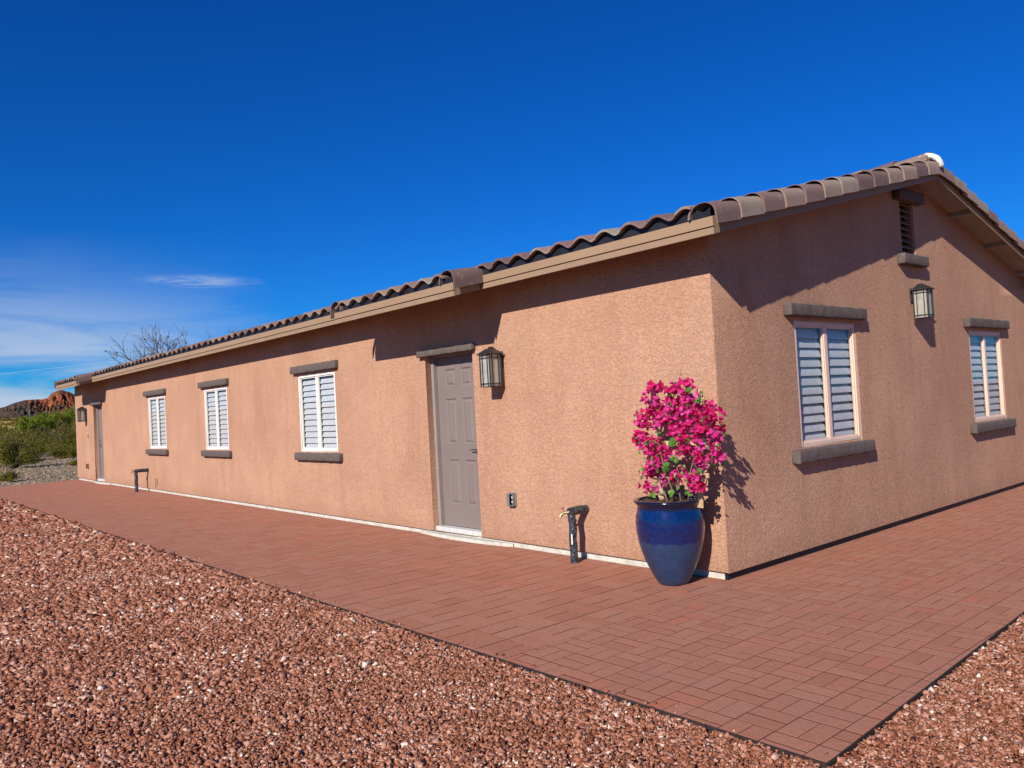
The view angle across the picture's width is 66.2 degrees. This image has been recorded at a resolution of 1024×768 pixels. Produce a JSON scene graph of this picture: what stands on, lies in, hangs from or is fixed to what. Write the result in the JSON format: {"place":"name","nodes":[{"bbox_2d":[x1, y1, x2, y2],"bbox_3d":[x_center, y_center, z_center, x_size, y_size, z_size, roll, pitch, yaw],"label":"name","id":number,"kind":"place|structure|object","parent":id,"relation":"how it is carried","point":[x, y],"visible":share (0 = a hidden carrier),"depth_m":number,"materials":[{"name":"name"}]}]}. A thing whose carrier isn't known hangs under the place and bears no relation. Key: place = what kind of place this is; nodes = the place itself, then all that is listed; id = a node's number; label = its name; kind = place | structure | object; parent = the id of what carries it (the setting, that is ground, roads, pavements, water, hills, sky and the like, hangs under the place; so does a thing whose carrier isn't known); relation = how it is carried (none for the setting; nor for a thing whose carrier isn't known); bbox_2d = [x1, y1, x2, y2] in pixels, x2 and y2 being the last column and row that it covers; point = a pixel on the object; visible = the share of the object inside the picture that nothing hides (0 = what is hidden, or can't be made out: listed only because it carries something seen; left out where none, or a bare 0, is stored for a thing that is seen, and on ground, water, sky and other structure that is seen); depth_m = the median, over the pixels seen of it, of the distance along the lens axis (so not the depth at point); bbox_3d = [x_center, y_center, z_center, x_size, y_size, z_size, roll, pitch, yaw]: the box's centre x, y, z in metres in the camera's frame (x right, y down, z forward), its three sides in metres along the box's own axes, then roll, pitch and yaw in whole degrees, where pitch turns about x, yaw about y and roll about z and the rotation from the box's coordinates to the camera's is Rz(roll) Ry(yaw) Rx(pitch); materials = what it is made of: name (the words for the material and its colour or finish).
{"place":"outdoors","nodes":[
{"label":"outdoors","id":0,"kind":"place"},
{"bbox_2d":[0,390,74,418],"bbox_3d":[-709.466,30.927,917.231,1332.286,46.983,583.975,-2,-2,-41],"label":"hills","id":1,"kind":"structure","parent":0,"point":[59,400],"depth_m":1015.02,"materials":[{"name":"brown stone"}]},
{"bbox_2d":[0,417,78,486],"bbox_3d":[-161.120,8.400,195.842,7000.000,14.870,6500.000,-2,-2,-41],"label":"ground","id":2,"kind":"structure","parent":0,"point":[22,482],"depth_m":28.65,"materials":[{"name":"grey gravel"}]},
{"bbox_2d":[0,468,22,481],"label":"desert shrub","id":3,"kind":"object","parent":2,"relation":"on","point":[11,476],"visible":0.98,"depth_m":23.81,"materials":[{"name":"green plant"}]},
{"bbox_2d":[0,432,40,457],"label":"creosote bush","id":4,"kind":"object","parent":2,"relation":"on","point":[12,443],"visible":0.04,"depth_m":45.48,"materials":[{"name":"green plant"}]},
{"bbox_2d":[0,425,47,468],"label":"creosote bush","id":5,"kind":"object","parent":2,"relation":"on","point":[14,458],"visible":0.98,"depth_m":32.47,"materials":[{"name":"green plant"}]},
{"bbox_2d":[1,435,47,460],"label":"creosote bush","id":6,"kind":"object","parent":2,"relation":"on","point":[32,441],"visible":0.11,"depth_m":39.95,"materials":[{"name":"green plant"}]},
{"bbox_2d":[0,424,48,445],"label":"creosote bush","id":7,"kind":"object","parent":2,"relation":"on","point":[12,431],"visible":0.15,"depth_m":54.26,"materials":[{"name":"green plant"}]},
{"bbox_2d":[18,437,51,452],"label":"creosote bush","id":8,"kind":"object","parent":2,"relation":"on","point":[40,444],"visible":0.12,"depth_m":50.57,"materials":[{"name":"green plant"}]},
{"bbox_2d":[20,430,53,443],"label":"creosote bush","id":9,"kind":"object","parent":2,"relation":"on","point":[45,435],"visible":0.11,"depth_m":60.04,"materials":[{"name":"green plant"}]},
{"bbox_2d":[17,413,57,433],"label":"palo verde tree","id":10,"kind":"object","parent":2,"relation":"on","point":[35,422],"visible":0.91,"depth_m":70.11,"materials":[{"name":"green plant"}]},
{"bbox_2d":[0,415,74,432],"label":"distant scrub","id":11,"kind":"object","parent":2,"relation":"on","point":[15,421],"visible":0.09,"depth_m":144.17,"materials":[{"name":"green plant"}]},
{"bbox_2d":[17,426,57,441],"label":"creosote bush","id":12,"kind":"object","parent":2,"relation":"on","point":[35,431],"visible":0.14,"depth_m":66.84,"materials":[{"name":"green plant"}]},
{"bbox_2d":[20,426,56,438],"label":"creosote bush","id":13,"kind":"object","parent":2,"relation":"on","point":[46,430],"visible":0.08,"depth_m":72.42,"materials":[{"name":"green plant"}]},
{"bbox_2d":[36,419,75,451],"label":"creosote bush","id":14,"kind":"object","parent":2,"relation":"on","point":[69,435],"visible":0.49,"depth_m":49.42,"materials":[{"name":"green plant"}]},
{"bbox_2d":[40,410,73,435],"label":"palo verde tree","id":15,"kind":"object","parent":2,"relation":"on","point":[56,417],"visible":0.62,"depth_m":79.97,"materials":[{"name":"green plant"}]},
{"bbox_2d":[44,442,76,457],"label":"creosote bush","id":16,"kind":"object","parent":2,"relation":"on","point":[65,453],"visible":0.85,"depth_m":41.23,"materials":[{"name":"green plant"}]},
{"bbox_2d":[48,438,76,455],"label":"creosote bush","id":17,"kind":"object","parent":2,"relation":"on","point":[62,446],"visible":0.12,"depth_m":44.17,"materials":[{"name":"green plant"}]},
{"bbox_2d":[51,420,75,434],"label":"creosote bush","id":18,"kind":"object","parent":2,"relation":"on","point":[70,425],"visible":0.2,"depth_m":84.46,"materials":[{"name":"green plant"}]},
{"bbox_2d":[62,406,75,421],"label":"palo verde tree","id":19,"kind":"object","parent":2,"relation":"on","point":[70,411],"visible":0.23,"depth_m":89.22,"materials":[{"name":"green plant"}]},
{"bbox_2d":[67,459,76,465],"bbox_3d":[-17.804,3.162,32.093,0.932,0.438,0.932,-3,-2,-2],"label":"desert shrub","id":20,"kind":"object","parent":2,"relation":"on","point":[74,462],"visible":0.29,"depth_m":31.95,"materials":[{"name":"green plant"}]},
{"bbox_2d":[105,323,239,366],"bbox_3d":[-12.852,0.317,31.350,5.889,5.619,4.422,-2,-2,-41],"label":"mesquite tree","id":21,"kind":"object","parent":2,"relation":"on","point":[173,345],"visible":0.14,"depth_m":30.77,"materials":[{"name":"brown plant"}]},
{"bbox_2d":[0,498,1023,767],"bbox_3d":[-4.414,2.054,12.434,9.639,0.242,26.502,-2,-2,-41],"label":"red gravel","id":22,"kind":"structure","parent":2,"relation":"on","point":[114,596],"depth_m":4.06,"materials":[{"name":"red gravel"}]},
{"bbox_2d":[48,514,1023,767],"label":"paving edging","id":23,"kind":"object","parent":2,"relation":"on","point":[853,745],"visible":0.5,"depth_m":3.82,"materials":[{"name":"brown brick"}]},
{"bbox_2d":[54,152,1023,579],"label":"house","id":24,"kind":"structure","parent":2,"relation":"on","point":[818,362],"depth_m":8.10,"materials":[{"name":"paint"}]},
{"bbox_2d":[77,407,86,421],"bbox_3d":[-11.898,0.836,21.715,0.228,0.415,0.206,-2,-2,-41],"label":"wall lantern","id":25,"kind":"object","parent":24,"relation":"attached to","point":[81,413],"depth_m":21.67,"materials":[{"name":"white glass"}]},
{"bbox_2d":[98,406,104,477],"bbox_3d":[-10.868,1.545,20.897,0.105,1.939,0.792,-2,-2,-41],"label":"door","id":26,"kind":"structure","parent":24,"relation":"in","point":[100,407],"depth_m":21.09,"materials":[{"name":"paint"}]},
{"bbox_2d":[143,388,168,454],"bbox_3d":[-7.635,0.825,17.003,0.242,1.397,1.440,-2,-2,-41],"label":"window","id":27,"kind":"structure","parent":24,"relation":"in","point":[159,447],"depth_m":17.00,"materials":[{"name":"white plastic"}]},
{"bbox_2d":[197,378,231,457],"bbox_3d":[-5.358,0.627,14.346,0.242,1.398,1.409,-2,-2,-41],"label":"window","id":28,"kind":"structure","parent":24,"relation":"in","point":[218,410],"depth_m":14.33,"materials":[{"name":"white plastic"}]},
{"bbox_2d":[290,360,342,461],"bbox_3d":[-2.761,0.401,11.316,0.242,1.398,1.402,-2,-2,-41],"label":"window","id":29,"kind":"structure","parent":24,"relation":"in","point":[319,395],"depth_m":11.30,"materials":[{"name":"white plastic"}]},
{"bbox_2d":[436,354,480,528],"bbox_3d":[-0.584,0.650,8.895,0.105,1.939,0.792,-2,-2,-41],"label":"door","id":30,"kind":"structure","parent":24,"relation":"in","point":[459,456],"depth_m":8.93,"materials":[{"name":"paint"}]},
{"bbox_2d":[477,347,503,387],"bbox_3d":[-0.211,-0.176,8.076,0.228,0.415,0.206,-2,-2,-41],"label":"wall lantern","id":31,"kind":"object","parent":24,"relation":"attached to","point":[491,362],"depth_m":8.03,"materials":[{"name":"white glass"}]},
{"bbox_2d":[506,493,516,505],"bbox_3d":[-0.006,1.181,8.018,0.056,0.135,0.105,-2,-2,-41],"label":"power outlet","id":32,"kind":"object","parent":24,"relation":"attached to","point":[511,498],"visible":1,"depth_m":8.00,"materials":[{"name":"grey plastic"}]},
{"bbox_2d":[783,302,875,463],"bbox_3d":[2.904,-0.019,7.323,1.433,1.408,0.252,-2,-2,-41],"label":"window","id":33,"kind":"structure","parent":24,"relation":"in","point":[822,353],"depth_m":7.32,"materials":[{"name":"white plastic"}]},
{"bbox_2d":[909,283,934,318],"bbox_3d":[4.447,-0.902,8.514,0.190,0.382,0.210,-2,-2,-41],"label":"wall lantern","id":34,"kind":"object","parent":24,"relation":"attached to","point":[921,297],"depth_m":8.47,"materials":[{"name":"white glass"}]},
{"bbox_2d":[963,318,1016,433],"bbox_3d":[5.988,-0.113,9.972,1.396,1.408,0.252,-2,-2,-41],"label":"window","id":35,"kind":"structure","parent":24,"relation":"in","point":[986,401],"depth_m":9.97,"materials":[{"name":"white plastic"}]},
{"bbox_2d":[0,480,1023,762],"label":"brick paving","id":36,"kind":"structure","parent":0,"point":[342,562],"depth_m":5.62,"materials":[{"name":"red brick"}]},
{"bbox_2d":[131,468,148,491],"bbox_3d":[-8.252,2.147,17.426,0.351,0.530,0.129,-2,-2,-41],"label":"standpipe","id":37,"kind":"object","parent":36,"relation":"on","point":[136,471],"visible":0.99,"depth_m":17.34,"materials":[{"name":"grey metal"}]},
{"bbox_2d":[559,505,588,563],"bbox_3d":[0.577,1.380,7.176,0.282,0.530,0.129,-2,-2,-41],"label":"standpipe","id":38,"kind":"object","parent":36,"relation":"on","point":[572,512],"visible":0.98,"depth_m":7.10,"materials":[{"name":"grey metal"}]},
{"bbox_2d":[633,494,704,585],"bbox_3d":[1.245,1.224,6.146,0.548,0.664,0.548,-2,-2,-41],"label":"flower pot","id":39,"kind":"object","parent":36,"relation":"on","point":[671,534],"visible":0.9,"depth_m":5.95,"materials":[{"name":"ceramic"}]},
{"bbox_2d":[647,389,709,507],"bbox_3d":[1.291,0.491,6.102,0.026,0.922,0.550,-2,-2,-41],"label":"trellis","id":40,"kind":"object","parent":39,"relation":"in","point":[700,496],"visible":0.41,"depth_m":5.99,"materials":[{"name":"brown wood"}]},
{"bbox_2d":[631,373,727,501],"bbox_3d":[1.259,0.421,6.033,0.275,1.007,0.988,-2,-2,-41],"label":"bougainvillea","id":41,"kind":"object","parent":39,"relation":"in","point":[684,409],"visible":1,"depth_m":5.99,"materials":[{"name":"pink plant"}]},
{"bbox_2d":[0,0,1023,407],"label":"sky","id":42,"kind":"structure","parent":0,"point":[195,166],"materials":[{"name":"blue"}]}
]}

